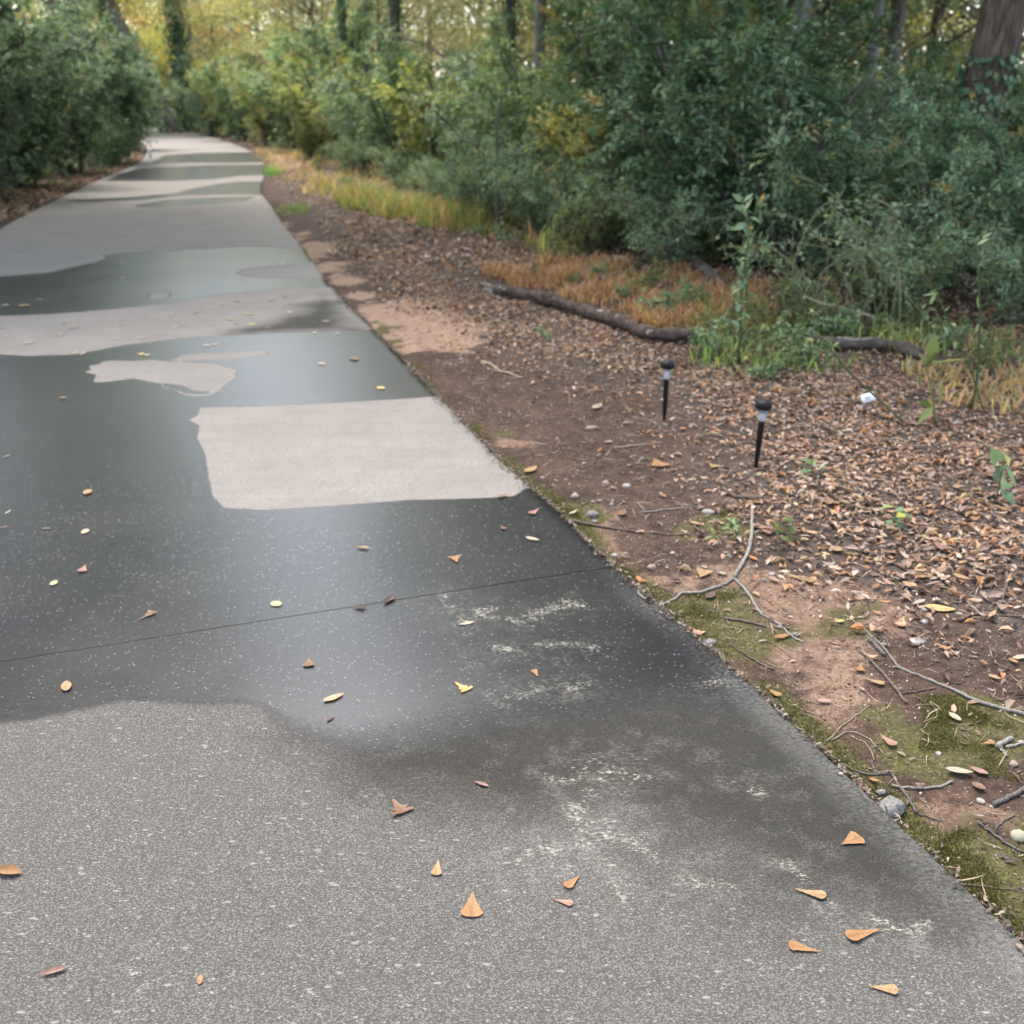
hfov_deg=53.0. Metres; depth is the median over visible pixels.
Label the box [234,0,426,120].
tree
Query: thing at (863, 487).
twig
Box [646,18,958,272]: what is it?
shrub
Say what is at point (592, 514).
stone
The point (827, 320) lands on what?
weed
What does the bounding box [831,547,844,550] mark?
fallen leaf
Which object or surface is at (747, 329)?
weed
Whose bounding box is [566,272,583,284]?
weed
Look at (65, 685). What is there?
fallen leaf
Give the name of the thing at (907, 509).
fallen leaf
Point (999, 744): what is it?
twig
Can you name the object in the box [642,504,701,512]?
twig
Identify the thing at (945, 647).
fallen leaf
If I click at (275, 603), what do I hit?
fallen leaf
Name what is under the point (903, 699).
twig
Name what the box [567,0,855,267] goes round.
shrub
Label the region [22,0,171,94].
tree
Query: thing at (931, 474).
fallen leaf
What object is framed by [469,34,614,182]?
shrub
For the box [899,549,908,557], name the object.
fallen leaf
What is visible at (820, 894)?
fallen leaf
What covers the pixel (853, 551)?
fallen leaf
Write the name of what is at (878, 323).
weed
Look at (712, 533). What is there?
seedling
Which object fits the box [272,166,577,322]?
leaf litter
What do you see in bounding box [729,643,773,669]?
twig
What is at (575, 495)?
stone
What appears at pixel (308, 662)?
fallen leaf
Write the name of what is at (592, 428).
stone
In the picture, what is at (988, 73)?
tree
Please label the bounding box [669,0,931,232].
shrub
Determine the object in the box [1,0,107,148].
shrub
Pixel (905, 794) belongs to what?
twig
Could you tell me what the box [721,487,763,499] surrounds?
twig
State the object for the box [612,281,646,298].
weed
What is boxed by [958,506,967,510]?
fallen leaf
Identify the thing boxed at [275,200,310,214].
grass
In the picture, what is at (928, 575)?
fallen leaf
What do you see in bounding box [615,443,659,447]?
twig
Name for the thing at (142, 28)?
tree
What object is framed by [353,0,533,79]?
tree
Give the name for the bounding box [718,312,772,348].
weed
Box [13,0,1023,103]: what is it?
sky
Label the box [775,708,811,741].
twig
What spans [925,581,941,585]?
fallen leaf
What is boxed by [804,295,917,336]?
leaning stem
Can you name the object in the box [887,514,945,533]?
twig
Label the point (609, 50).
shrub
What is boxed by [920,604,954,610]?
fallen leaf
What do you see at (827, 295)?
weed
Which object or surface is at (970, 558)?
fallen leaf
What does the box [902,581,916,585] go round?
fallen leaf
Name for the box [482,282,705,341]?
log
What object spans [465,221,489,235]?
weed
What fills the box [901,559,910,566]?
fallen leaf
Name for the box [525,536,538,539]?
fallen leaf
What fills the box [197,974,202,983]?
fallen leaf
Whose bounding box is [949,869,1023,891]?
twig
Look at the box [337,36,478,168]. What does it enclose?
shrub
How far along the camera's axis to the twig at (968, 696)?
2.99 m
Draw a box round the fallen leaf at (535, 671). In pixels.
[531,669,537,675]
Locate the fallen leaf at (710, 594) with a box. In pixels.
[705,591,714,597]
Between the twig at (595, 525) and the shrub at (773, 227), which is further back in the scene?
the shrub at (773, 227)
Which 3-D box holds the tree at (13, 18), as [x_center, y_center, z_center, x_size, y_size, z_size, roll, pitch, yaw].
[-15.397,-19.291,29.033,9.244,17.547,10.585,10,24,24]
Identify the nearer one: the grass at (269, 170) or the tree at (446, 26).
the grass at (269, 170)
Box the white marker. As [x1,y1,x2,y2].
[148,148,151,157]
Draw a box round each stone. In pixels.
[571,493,578,498]
[585,426,598,429]
[586,510,598,517]
[601,480,610,485]
[622,483,630,488]
[647,564,655,570]
[700,638,716,644]
[702,509,714,513]
[876,789,886,795]
[877,795,904,818]
[909,637,926,644]
[920,606,929,611]
[920,619,927,623]
[976,798,985,803]
[1009,760,1017,767]
[1010,829,1023,841]
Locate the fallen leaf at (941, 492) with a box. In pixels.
[938,490,944,499]
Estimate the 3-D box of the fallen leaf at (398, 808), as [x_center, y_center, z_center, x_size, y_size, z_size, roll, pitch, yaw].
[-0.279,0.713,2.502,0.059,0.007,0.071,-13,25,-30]
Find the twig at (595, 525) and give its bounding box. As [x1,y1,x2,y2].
[565,518,689,535]
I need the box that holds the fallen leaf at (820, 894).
[790,886,825,898]
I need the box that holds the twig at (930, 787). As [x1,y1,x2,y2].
[891,780,953,789]
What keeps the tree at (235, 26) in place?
on the ground at (952, 809)
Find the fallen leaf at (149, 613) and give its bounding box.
[139,610,156,618]
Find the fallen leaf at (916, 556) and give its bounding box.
[911,553,920,560]
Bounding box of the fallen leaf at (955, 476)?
[952,474,965,478]
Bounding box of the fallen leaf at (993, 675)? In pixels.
[988,674,1000,678]
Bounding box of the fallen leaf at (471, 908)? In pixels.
[460,890,482,916]
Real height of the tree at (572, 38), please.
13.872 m
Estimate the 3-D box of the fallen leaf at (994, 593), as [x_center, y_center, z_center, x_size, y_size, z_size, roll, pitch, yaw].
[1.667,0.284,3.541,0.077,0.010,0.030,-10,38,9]
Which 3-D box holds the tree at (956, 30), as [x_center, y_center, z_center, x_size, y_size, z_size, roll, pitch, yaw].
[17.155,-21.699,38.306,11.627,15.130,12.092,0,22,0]
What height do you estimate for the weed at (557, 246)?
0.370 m
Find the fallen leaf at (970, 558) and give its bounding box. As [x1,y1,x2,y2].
[965,557,974,560]
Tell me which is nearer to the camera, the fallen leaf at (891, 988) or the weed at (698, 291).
the fallen leaf at (891, 988)
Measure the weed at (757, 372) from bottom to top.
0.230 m
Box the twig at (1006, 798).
[991,786,1023,806]
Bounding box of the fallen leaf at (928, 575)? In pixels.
[918,573,932,576]
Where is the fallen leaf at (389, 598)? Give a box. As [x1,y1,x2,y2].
[383,595,394,602]
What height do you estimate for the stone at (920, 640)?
0.012 m
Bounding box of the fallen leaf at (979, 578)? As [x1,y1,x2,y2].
[975,576,984,587]
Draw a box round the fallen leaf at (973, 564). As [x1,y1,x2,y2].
[967,562,983,568]
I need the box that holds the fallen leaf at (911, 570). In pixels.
[906,569,916,572]
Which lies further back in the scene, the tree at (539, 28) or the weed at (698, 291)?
the tree at (539, 28)
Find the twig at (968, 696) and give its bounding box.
[845,615,1023,714]
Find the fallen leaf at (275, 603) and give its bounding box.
[270,601,281,605]
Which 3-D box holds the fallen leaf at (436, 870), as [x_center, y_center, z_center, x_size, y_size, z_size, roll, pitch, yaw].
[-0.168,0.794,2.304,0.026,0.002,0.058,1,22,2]
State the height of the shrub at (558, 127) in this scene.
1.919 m
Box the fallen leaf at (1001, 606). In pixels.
[996,602,1006,609]
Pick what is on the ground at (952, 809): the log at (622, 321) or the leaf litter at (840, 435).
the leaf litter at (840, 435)
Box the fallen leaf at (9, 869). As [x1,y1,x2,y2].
[0,864,23,873]
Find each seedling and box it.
[704,526,721,539]
[720,517,738,533]
[772,516,795,541]
[801,459,828,474]
[878,502,910,528]
[917,331,963,424]
[990,446,1015,504]
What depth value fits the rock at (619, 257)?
10.91 m
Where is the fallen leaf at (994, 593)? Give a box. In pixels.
[984,590,1003,596]
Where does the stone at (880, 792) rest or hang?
on the ground at (952, 809)
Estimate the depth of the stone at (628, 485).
4.64 m
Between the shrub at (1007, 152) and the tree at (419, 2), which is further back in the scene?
the tree at (419, 2)
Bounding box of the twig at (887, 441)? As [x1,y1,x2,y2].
[821,425,926,449]
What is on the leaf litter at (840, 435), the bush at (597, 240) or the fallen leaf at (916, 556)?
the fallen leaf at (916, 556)
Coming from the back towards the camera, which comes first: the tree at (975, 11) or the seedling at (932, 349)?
the tree at (975, 11)
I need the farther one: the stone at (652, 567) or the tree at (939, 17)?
the tree at (939, 17)
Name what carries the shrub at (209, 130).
on the ground at (952, 809)
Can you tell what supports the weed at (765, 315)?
on the ground at (952, 809)
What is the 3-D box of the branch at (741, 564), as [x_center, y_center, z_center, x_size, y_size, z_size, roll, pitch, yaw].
[0.719,0.191,3.829,0.518,0.038,1.169,2,22,4]
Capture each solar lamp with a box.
[660,360,674,420]
[754,399,771,467]
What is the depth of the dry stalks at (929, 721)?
2.87 m
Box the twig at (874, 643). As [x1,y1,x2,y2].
[867,636,886,655]
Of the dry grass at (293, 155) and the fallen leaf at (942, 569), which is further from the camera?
the dry grass at (293, 155)
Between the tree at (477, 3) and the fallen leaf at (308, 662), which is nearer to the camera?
the fallen leaf at (308, 662)
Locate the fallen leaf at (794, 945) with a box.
[788,940,823,952]
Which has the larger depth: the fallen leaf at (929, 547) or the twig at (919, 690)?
the fallen leaf at (929, 547)
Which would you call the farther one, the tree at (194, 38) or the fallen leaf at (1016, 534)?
the tree at (194, 38)
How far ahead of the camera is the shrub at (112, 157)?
26.82 m
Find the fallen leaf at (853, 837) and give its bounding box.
[838,831,864,844]
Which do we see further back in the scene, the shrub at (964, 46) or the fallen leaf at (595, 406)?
the shrub at (964, 46)
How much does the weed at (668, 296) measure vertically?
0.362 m
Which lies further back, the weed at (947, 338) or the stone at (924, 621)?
the weed at (947, 338)
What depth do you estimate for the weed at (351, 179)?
21.52 m
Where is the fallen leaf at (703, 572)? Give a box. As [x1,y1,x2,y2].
[696,568,712,577]
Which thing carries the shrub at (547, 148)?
on the ground at (952, 809)
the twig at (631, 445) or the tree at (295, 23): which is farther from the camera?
the tree at (295, 23)
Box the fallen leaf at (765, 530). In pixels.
[761,528,770,533]
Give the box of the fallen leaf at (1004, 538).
[993,535,1009,547]
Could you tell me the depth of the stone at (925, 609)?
3.47 m
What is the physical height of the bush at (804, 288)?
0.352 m
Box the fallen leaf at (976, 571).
[972,569,989,575]
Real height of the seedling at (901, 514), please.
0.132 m
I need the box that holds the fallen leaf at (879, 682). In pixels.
[862,676,884,683]
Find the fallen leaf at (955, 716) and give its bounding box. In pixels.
[949,712,960,719]
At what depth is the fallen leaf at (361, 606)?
3.48 m
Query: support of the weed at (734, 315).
on the ground at (952, 809)
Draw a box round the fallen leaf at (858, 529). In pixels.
[853,527,865,531]
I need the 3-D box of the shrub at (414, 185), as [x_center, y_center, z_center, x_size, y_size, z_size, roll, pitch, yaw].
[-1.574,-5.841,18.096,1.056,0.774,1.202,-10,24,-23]
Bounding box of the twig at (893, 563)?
[863,546,918,568]
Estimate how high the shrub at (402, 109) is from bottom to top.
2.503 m
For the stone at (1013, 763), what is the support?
on the ground at (952, 809)
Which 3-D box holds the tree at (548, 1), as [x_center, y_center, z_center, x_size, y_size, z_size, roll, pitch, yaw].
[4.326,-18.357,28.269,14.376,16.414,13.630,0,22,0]
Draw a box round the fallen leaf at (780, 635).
[774,634,789,637]
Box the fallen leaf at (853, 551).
[848,547,859,555]
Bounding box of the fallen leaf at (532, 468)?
[524,466,536,471]
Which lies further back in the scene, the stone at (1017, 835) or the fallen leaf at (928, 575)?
the fallen leaf at (928, 575)
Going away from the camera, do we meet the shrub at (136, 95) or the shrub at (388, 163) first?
the shrub at (388, 163)
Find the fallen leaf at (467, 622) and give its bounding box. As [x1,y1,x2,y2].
[460,621,473,624]
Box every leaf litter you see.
[0,151,145,221]
[197,127,327,173]
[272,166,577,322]
[312,235,1023,712]
[328,186,1023,337]
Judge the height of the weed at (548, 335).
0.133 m
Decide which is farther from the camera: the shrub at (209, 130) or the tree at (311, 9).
the shrub at (209, 130)
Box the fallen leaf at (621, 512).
[617,509,625,515]
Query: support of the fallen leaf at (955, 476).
on the ground at (952, 809)
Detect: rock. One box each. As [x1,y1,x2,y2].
[612,255,625,262]
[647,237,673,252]
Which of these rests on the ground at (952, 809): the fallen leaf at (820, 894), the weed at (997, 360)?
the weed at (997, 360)
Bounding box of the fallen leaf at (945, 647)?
[935,642,950,649]
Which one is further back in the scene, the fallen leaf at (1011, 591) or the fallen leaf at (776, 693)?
the fallen leaf at (1011, 591)
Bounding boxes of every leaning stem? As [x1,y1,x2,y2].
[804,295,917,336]
[831,350,903,421]
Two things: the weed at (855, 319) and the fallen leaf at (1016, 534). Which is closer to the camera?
the fallen leaf at (1016, 534)
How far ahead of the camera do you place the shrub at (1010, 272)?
7.71 m
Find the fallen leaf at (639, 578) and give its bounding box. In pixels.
[631,576,645,581]
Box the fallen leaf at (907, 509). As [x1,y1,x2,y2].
[903,508,914,511]
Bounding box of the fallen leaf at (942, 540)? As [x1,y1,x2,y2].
[931,535,946,545]
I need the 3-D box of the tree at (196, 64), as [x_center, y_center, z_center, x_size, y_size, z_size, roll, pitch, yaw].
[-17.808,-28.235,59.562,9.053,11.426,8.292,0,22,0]
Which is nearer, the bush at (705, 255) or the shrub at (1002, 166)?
the shrub at (1002, 166)
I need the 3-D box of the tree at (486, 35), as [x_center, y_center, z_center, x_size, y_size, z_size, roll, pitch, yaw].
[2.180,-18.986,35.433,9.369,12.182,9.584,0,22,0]
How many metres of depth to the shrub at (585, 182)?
11.85 m
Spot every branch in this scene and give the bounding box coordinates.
[387,35,454,73]
[638,504,803,642]
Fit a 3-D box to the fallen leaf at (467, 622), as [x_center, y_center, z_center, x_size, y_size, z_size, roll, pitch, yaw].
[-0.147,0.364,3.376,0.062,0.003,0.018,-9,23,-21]
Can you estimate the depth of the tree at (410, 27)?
63.35 m
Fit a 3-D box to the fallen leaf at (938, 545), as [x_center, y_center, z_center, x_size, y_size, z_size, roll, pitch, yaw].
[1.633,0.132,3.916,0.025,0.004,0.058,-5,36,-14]
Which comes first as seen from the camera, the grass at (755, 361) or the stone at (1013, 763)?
the stone at (1013, 763)
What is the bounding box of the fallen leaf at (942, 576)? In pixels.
[930,567,949,578]
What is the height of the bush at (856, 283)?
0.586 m
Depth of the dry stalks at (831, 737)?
2.81 m
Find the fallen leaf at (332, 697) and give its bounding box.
[323,693,342,700]
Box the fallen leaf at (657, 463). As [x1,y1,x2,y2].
[651,457,668,465]
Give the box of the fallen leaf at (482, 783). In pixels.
[475,781,488,786]
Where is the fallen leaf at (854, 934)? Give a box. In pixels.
[845,928,882,939]
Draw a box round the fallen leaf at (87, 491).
[83,489,91,493]
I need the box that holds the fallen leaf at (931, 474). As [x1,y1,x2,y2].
[927,470,935,477]
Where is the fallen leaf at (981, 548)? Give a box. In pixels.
[979,546,988,550]
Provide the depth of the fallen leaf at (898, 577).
3.71 m
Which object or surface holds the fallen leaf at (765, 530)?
on the ground at (952, 809)
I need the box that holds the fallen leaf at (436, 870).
[431,858,441,874]
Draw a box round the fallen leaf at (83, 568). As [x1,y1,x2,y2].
[78,563,86,570]
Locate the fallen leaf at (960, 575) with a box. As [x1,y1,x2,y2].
[953,573,969,578]
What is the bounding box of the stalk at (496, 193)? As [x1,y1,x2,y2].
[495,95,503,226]
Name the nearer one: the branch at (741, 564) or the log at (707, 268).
the branch at (741, 564)
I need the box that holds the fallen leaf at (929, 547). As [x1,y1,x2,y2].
[923,545,933,549]
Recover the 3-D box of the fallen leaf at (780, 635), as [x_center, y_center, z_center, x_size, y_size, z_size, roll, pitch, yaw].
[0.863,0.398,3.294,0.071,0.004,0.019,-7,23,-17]
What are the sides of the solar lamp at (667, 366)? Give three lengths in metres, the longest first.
0.410 x 0.077 x 0.077 m
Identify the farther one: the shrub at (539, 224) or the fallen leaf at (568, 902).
the shrub at (539, 224)
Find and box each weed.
[310,156,330,170]
[340,172,356,182]
[449,208,469,226]
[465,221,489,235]
[492,223,520,242]
[515,262,543,279]
[536,325,555,339]
[537,233,580,260]
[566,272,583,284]
[585,258,620,275]
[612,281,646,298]
[625,256,671,289]
[636,278,693,314]
[661,275,713,306]
[684,319,754,357]
[697,293,757,335]
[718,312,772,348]
[728,322,779,353]
[742,278,809,323]
[743,349,787,381]
[744,303,787,337]
[748,335,796,368]
[757,316,841,365]
[762,313,805,349]
[781,290,858,335]
[782,292,832,329]
[812,287,859,318]
[831,309,887,337]
[861,312,904,337]
[896,301,946,337]
[909,317,957,350]
[932,315,974,348]
[945,326,1023,373]
[972,326,1023,361]
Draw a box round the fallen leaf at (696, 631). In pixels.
[688,626,704,633]
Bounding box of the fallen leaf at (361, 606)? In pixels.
[354,605,366,607]
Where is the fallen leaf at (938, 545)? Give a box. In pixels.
[935,542,943,549]
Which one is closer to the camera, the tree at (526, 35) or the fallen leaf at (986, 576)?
the fallen leaf at (986, 576)
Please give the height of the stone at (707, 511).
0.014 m
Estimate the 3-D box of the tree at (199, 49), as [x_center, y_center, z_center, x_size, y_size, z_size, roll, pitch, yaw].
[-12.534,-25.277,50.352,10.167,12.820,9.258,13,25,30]
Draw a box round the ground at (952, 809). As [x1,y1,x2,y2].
[0,107,1023,943]
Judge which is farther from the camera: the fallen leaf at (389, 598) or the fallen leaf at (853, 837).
the fallen leaf at (389, 598)
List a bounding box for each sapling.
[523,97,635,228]
[730,193,769,362]
[910,233,990,409]
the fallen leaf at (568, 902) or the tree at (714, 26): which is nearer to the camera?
the fallen leaf at (568, 902)
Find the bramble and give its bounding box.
[670,165,1023,341]
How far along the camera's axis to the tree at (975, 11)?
22.70 m
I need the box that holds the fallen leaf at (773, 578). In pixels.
[769,576,778,581]
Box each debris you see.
[320,275,1023,952]
[353,242,1023,923]
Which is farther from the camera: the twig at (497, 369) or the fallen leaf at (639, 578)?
the twig at (497, 369)
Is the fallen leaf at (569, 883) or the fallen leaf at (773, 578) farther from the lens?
the fallen leaf at (773, 578)
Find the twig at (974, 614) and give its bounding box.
[956,612,1022,621]
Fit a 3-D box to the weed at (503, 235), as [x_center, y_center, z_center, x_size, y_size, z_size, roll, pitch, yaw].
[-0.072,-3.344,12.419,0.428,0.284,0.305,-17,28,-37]
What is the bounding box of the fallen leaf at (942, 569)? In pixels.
[937,566,946,572]
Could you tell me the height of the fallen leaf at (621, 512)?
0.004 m
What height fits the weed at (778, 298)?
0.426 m
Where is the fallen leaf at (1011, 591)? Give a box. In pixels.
[1008,589,1016,599]
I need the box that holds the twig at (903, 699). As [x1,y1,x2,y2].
[857,648,907,703]
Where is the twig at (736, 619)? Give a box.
[724,616,765,626]
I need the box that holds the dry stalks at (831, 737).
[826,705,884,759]
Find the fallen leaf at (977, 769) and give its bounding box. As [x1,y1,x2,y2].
[970,766,990,774]
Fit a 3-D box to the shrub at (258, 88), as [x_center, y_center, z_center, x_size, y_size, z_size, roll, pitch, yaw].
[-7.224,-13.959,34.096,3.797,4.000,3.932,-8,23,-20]
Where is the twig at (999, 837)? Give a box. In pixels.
[977,813,1023,852]
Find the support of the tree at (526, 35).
on the ground at (952, 809)
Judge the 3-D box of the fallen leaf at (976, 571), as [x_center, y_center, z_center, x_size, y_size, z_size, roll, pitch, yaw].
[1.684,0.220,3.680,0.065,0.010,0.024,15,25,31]
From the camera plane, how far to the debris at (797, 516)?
4.75 m
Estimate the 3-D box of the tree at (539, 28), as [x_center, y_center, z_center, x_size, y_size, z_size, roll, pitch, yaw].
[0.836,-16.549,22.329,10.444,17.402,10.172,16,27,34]
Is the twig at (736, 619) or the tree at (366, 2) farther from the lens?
the tree at (366, 2)
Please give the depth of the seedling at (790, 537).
4.03 m
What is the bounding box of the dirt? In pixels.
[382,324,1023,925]
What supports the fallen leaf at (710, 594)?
on the ground at (952, 809)
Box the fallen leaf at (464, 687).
[455,682,472,691]
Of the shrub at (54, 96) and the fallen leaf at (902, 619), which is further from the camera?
the shrub at (54, 96)
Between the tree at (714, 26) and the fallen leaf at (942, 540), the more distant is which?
the tree at (714, 26)
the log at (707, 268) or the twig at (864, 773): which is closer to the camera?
the twig at (864, 773)
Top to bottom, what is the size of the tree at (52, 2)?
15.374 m
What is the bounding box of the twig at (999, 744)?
[995,735,1022,756]
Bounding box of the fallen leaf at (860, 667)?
[855,663,865,670]
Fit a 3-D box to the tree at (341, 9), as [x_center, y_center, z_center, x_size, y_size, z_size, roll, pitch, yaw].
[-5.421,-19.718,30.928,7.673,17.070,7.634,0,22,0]
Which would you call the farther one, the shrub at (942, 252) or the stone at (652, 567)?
the shrub at (942, 252)
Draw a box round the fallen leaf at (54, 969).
[39,966,68,974]
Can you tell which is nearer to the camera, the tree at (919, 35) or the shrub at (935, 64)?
the shrub at (935, 64)
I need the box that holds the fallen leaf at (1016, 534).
[1011,531,1019,539]
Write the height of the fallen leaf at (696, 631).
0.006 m
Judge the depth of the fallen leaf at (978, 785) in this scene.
2.58 m
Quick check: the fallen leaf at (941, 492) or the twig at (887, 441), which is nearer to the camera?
the fallen leaf at (941, 492)
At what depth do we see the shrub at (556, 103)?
15.00 m
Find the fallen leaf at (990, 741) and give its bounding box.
[984,739,994,743]
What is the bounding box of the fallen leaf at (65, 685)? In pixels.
[61,679,71,690]
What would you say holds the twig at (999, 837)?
on the ground at (952, 809)
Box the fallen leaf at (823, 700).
[817,698,830,701]
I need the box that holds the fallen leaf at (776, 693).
[768,688,780,695]
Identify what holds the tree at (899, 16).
on the ground at (952, 809)
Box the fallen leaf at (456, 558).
[448,555,460,561]
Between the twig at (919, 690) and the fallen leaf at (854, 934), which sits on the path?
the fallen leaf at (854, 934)
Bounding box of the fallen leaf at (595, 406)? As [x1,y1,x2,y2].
[592,403,601,407]
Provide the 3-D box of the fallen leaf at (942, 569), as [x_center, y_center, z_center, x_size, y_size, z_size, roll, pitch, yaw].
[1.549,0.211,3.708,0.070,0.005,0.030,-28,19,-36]
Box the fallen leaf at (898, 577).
[876,570,903,578]
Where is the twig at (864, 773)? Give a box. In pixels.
[815,742,890,775]
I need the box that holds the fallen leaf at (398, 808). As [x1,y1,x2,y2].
[391,796,413,813]
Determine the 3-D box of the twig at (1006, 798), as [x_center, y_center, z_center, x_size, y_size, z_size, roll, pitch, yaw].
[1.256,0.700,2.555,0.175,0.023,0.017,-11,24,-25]
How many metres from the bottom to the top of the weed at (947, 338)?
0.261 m
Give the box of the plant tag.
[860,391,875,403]
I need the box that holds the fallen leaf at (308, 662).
[302,657,314,665]
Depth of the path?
2.82 m
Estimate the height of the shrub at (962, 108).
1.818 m
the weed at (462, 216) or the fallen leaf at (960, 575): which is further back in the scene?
the weed at (462, 216)
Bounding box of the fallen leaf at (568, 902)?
[552,898,572,905]
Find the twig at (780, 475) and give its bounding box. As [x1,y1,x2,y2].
[760,467,800,475]
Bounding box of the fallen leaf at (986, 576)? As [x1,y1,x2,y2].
[984,574,997,577]
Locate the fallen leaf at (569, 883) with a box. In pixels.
[563,874,580,887]
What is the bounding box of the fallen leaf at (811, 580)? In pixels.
[779,570,816,581]
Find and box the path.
[0,126,1023,1023]
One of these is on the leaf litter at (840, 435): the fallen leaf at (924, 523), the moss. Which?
the fallen leaf at (924, 523)
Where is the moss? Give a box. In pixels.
[380,322,1023,944]
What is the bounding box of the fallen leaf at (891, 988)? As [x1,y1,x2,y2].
[864,984,897,993]
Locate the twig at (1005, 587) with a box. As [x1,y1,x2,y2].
[997,564,1008,609]
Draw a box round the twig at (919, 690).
[902,686,936,693]
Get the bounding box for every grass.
[251,145,515,212]
[265,165,283,176]
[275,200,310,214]
[306,165,608,256]
[471,247,786,340]
[673,275,973,375]
[872,319,1023,414]
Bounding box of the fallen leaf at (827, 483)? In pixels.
[821,480,835,485]
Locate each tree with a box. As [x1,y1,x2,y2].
[3,5,14,31]
[13,0,127,49]
[14,0,169,74]
[14,0,186,129]
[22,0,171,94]
[27,0,199,78]
[31,0,188,133]
[88,0,219,104]
[120,0,260,126]
[120,0,261,62]
[132,0,271,123]
[139,0,326,127]
[155,0,202,132]
[156,1,319,118]
[184,0,334,115]
[191,0,412,93]
[200,0,354,106]
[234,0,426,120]
[262,3,440,70]
[290,0,470,78]
[323,0,527,88]
[328,0,353,151]
[329,0,469,71]
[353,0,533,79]
[362,0,369,144]
[372,0,583,81]
[378,0,409,144]
[416,0,615,71]
[426,0,758,80]
[446,0,649,83]
[470,0,599,92]
[491,0,526,146]
[505,0,819,42]
[522,0,721,78]
[534,0,545,70]
[553,0,959,32]
[590,0,905,77]
[591,0,619,97]
[696,0,982,90]
[722,0,732,33]
[785,0,832,79]
[811,3,969,85]
[812,0,1022,96]
[826,0,1023,93]
[830,0,974,90]
[858,0,884,171]
[876,0,907,160]
[904,0,1023,141]
[906,0,1023,257]
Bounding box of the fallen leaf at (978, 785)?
[971,781,985,788]
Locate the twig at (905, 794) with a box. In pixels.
[871,759,943,821]
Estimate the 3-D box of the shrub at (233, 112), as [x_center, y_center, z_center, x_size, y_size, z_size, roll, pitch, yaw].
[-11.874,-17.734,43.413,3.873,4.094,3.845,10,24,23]
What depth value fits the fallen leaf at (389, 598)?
3.53 m
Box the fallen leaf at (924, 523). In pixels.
[917,522,930,525]
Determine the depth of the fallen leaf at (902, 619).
3.36 m
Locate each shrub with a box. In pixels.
[0,0,100,198]
[0,0,119,189]
[0,0,149,175]
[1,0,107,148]
[4,123,66,186]
[48,17,168,163]
[82,42,190,149]
[86,106,140,167]
[99,44,160,112]
[155,58,205,119]
[162,53,238,136]
[184,60,269,136]
[185,40,265,141]
[218,59,311,145]
[234,27,335,152]
[260,0,409,151]
[263,41,380,160]
[288,123,324,158]
[307,63,425,168]
[316,20,460,176]
[320,135,376,173]
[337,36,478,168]
[361,57,501,186]
[362,138,427,188]
[389,158,454,199]
[392,12,567,166]
[402,52,550,191]
[406,150,485,206]
[418,148,541,220]
[435,116,579,224]
[446,1,618,185]
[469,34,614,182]
[471,130,628,238]
[490,174,584,236]
[509,26,633,183]
[522,138,713,252]
[532,0,794,239]
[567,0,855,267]
[573,56,635,160]
[595,181,745,272]
[605,0,839,210]
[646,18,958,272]
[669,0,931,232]
[764,93,967,281]
[801,79,956,235]
[804,19,946,198]
[830,205,979,317]
[836,43,969,180]
[852,125,1023,295]
[907,29,1023,152]
[907,95,1023,256]
[918,137,1023,275]
[925,105,1023,304]
[929,213,1023,329]
[1000,69,1023,157]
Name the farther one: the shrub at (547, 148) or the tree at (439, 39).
the tree at (439, 39)
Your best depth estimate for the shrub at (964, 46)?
17.48 m
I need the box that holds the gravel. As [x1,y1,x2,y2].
[432,357,1021,873]
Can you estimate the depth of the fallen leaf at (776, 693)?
3.00 m
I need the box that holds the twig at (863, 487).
[838,484,864,544]
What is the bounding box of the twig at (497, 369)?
[480,360,522,378]
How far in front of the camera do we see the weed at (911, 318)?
7.60 m
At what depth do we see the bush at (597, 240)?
11.46 m
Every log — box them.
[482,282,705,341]
[675,242,726,285]
[799,332,923,358]
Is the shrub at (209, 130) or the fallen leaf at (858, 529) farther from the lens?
the shrub at (209, 130)
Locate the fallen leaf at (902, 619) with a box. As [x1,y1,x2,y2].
[895,615,905,625]
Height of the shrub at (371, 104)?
3.307 m
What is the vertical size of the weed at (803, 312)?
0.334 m
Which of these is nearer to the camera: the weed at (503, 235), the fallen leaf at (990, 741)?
the fallen leaf at (990, 741)
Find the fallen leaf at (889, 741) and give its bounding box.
[879,733,897,744]
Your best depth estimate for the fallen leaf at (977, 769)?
2.64 m
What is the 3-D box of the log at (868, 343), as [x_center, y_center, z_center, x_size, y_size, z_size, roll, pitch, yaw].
[2.393,-1.159,7.068,0.874,0.106,0.195,14,26,32]
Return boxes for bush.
[549,183,637,254]
[659,199,741,264]
[781,265,830,302]
[830,246,915,319]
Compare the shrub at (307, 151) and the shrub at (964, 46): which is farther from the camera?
the shrub at (307, 151)
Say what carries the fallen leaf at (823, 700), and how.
on the ground at (952, 809)
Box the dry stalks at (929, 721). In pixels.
[915,702,937,746]
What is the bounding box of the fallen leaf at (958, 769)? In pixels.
[943,767,972,772]
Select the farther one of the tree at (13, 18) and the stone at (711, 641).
the tree at (13, 18)
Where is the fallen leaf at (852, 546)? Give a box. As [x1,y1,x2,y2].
[841,545,858,549]
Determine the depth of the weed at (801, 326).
7.18 m
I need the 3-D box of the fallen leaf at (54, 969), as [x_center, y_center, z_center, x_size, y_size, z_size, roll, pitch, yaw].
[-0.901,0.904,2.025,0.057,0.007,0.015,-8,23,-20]

